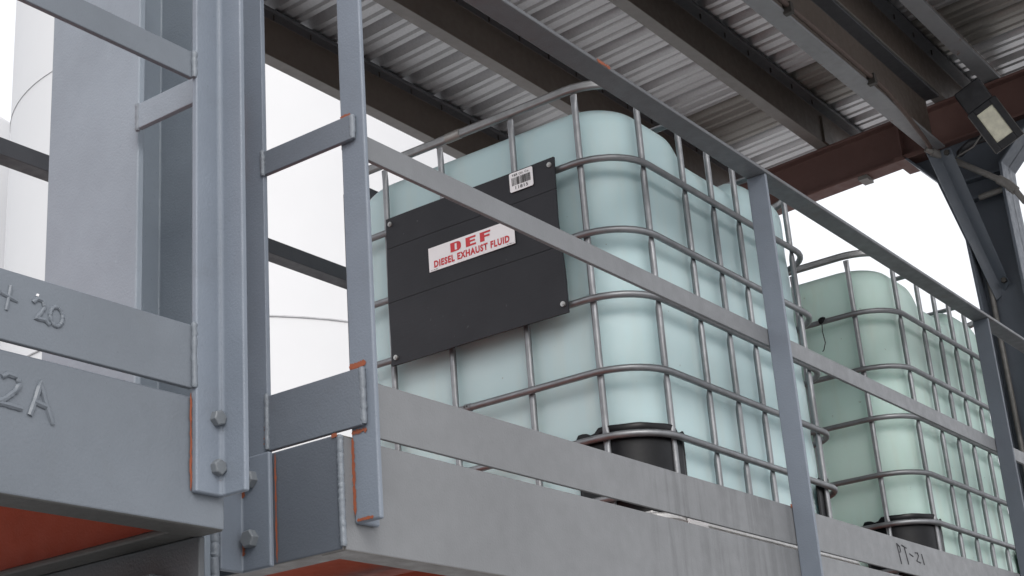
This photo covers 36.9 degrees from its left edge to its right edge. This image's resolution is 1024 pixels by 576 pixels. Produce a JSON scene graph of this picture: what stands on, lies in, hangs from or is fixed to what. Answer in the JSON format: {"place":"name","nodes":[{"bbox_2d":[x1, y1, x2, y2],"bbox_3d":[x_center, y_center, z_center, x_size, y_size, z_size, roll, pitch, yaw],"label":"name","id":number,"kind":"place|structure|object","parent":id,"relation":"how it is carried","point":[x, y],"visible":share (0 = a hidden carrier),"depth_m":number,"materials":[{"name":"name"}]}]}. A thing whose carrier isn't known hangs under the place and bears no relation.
{"place":"outdoors","nodes":[
{"label":"outdoors","id":0,"kind":"place"},
{"bbox_2d":[0,349,223,575],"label":"steel platform","id":1,"kind":"structure","parent":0,"point":[94,474],"depth_m":2.14,"materials":[{"name":"grey paint"}]},
{"bbox_2d":[0,0,248,497],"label":"guardrail","id":2,"kind":"object","parent":1,"relation":"on","point":[203,356],"visible":1,"depth_m":2.30,"materials":[{"name":"grey metal"}]},
{"bbox_2d":[0,137,346,289],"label":"guardrail","id":3,"kind":"object","parent":1,"relation":"on","point":[24,159],"depth_m":4.75,"materials":[{"name":"metal"}]},
{"bbox_2d":[0,0,1023,513],"label":"sky","id":4,"kind":"structure","parent":0,"point":[907,214],"materials":[{"name":"white"}]},
{"label":"ground","id":5,"kind":"structure","parent":0,"visible":0},
{"bbox_2d":[0,116,10,268],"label":"storage tank","id":6,"kind":"object","parent":5,"relation":"on","point":[5,125],"visible":0.24,"depth_m":17.61,"materials":[{"name":"white metal"}]},
{"bbox_2d":[42,0,219,575],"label":"steel column","id":7,"kind":"structure","parent":5,"relation":"on","point":[119,217],"depth_m":2.69,"materials":[{"name":"grey metal"}]},
{"bbox_2d":[0,0,455,452],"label":"storage tank","id":8,"kind":"object","parent":5,"relation":"on","point":[309,340],"visible":0.08,"depth_m":13.06,"materials":[{"name":"white metal"}]},
{"bbox_2d":[219,433,899,575],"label":"steel platform","id":9,"kind":"structure","parent":5,"relation":"on","point":[290,512],"depth_m":2.70,"materials":[{"name":"grey paint"}]},
{"bbox_2d":[343,188,377,364],"bbox_3d":[0.262,0.715,6.093,0.108,1.601,2.600,-18,-24,32],"label":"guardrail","id":10,"kind":"object","parent":9,"relation":"on","point":[373,192],"visible":0.01,"depth_m":5.37,"materials":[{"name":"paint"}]},
{"bbox_2d":[369,80,859,564],"bbox_3d":[0.239,0.286,4.456,1.044,1.262,1.183,-18,-24,32],"label":"caged tank","id":11,"kind":"object","parent":9,"relation":"on","point":[612,364],"visible":0.46,"depth_m":4.02,"materials":[{"name":"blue plastic"}]},
{"bbox_2d":[386,157,569,366],"bbox_3d":[-0.109,-0.065,4.058,0.581,0.428,0.016,-18,-24,32],"label":"sign board","id":12,"kind":"object","parent":11,"relation":"attached to","point":[458,275],"visible":0.96,"depth_m":4.05,"materials":[{"name":"metal"}]},
{"bbox_2d":[243,0,1023,575],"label":"guardrail","id":13,"kind":"object","parent":9,"relation":"on","point":[365,406],"visible":0.96,"depth_m":3.13,"materials":[{"name":"grey metal"}]},
{"bbox_2d":[788,250,1019,575],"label":"caged tank","id":14,"kind":"object","parent":9,"relation":"on","point":[893,470],"visible":0.49,"depth_m":5.29,"materials":[{"name":"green plastic"}]},
{"bbox_2d":[818,317,825,351],"bbox_3d":[1.077,0.160,5.295,0.026,0.125,0.021,-18,-24,32],"label":"zip tie","id":15,"kind":"object","parent":14,"relation":"hanging from","point":[821,320],"visible":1,"depth_m":5.30,"materials":[{"name":"black plastic"}]},
{"bbox_2d":[894,119,1023,500],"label":"canopy column","id":16,"kind":"structure","parent":5,"relation":"on","point":[1001,216],"depth_m":6.60,"materials":[{"name":"grey metal"}]},
{"bbox_2d":[742,0,944,148],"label":"strut","id":17,"kind":"object","parent":16,"relation":"attached to","point":[911,91],"visible":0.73,"depth_m":6.18,"materials":[{"name":"grey paint"}]},
{"bbox_2d":[777,0,931,148],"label":"conduit","id":18,"kind":"object","parent":17,"relation":"attached to","point":[790,9],"visible":1,"depth_m":5.98,"materials":[{"name":"grey metal"}]},
{"bbox_2d":[738,68,1023,214],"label":"roof beam","id":19,"kind":"structure","parent":16,"relation":"on","point":[866,157],"depth_m":7.07,"materials":[{"name":"brown metal"}]},
{"bbox_2d":[264,4,508,158],"bbox_3d":[-0.788,-0.912,6.134,0.117,0.168,5.152,-18,-24,32],"label":"purlin","id":20,"kind":"object","parent":19,"relation":"on","point":[301,52],"visible":0.45,"depth_m":6.42,"materials":[{"name":"grey metal"}]},
{"bbox_2d":[373,0,742,185],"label":"purlin","id":21,"kind":"object","parent":19,"relation":"on","point":[470,31],"visible":0.45,"depth_m":6.27,"materials":[{"name":"grey metal"}]},
{"bbox_2d":[264,0,1023,169],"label":"metal roof","id":22,"kind":"structure","parent":21,"relation":"on","point":[630,48],"depth_m":6.64,"materials":[{"name":"grey metal"}]},
{"bbox_2d":[608,0,861,149],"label":"purlin","id":23,"kind":"object","parent":19,"relation":"on","point":[692,30],"visible":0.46,"depth_m":6.57,"materials":[{"name":"grey metal"}]},
{"bbox_2d":[834,0,971,102],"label":"purlin","id":24,"kind":"object","parent":19,"relation":"on","point":[892,28],"visible":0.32,"depth_m":6.60,"materials":[{"name":"grey metal"}]},
{"bbox_2d":[899,0,1001,83],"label":"purlin","id":25,"kind":"object","parent":19,"relation":"on","point":[933,21],"depth_m":6.42,"materials":[{"name":"grey paint"}]},
{"bbox_2d":[926,148,1008,300],"bbox_3d":[1.971,-0.292,6.578,0.277,0.689,0.107,4,-22,-21],"label":"knee brace","id":26,"kind":"object","parent":16,"relation":"attached to","point":[945,166],"visible":1,"depth_m":6.60,"materials":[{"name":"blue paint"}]},
{"bbox_2d":[954,78,1023,158],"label":"floodlight","id":27,"kind":"object","parent":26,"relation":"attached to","point":[994,123],"visible":1,"depth_m":6.46,"materials":[{"name":"black metal"}]},
{"bbox_2d":[924,146,1023,203],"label":"conduit","id":28,"kind":"object","parent":16,"relation":"attached to","point":[1011,187],"visible":0.92,"depth_m":6.59,"materials":[{"name":"grey metal"}]},
{"bbox_2d":[986,280,1023,472],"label":"conduit","id":29,"kind":"object","parent":16,"relation":"attached to","point":[1008,381],"visible":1,"depth_m":6.41,"materials":[{"name":"grey metal"}]}
]}

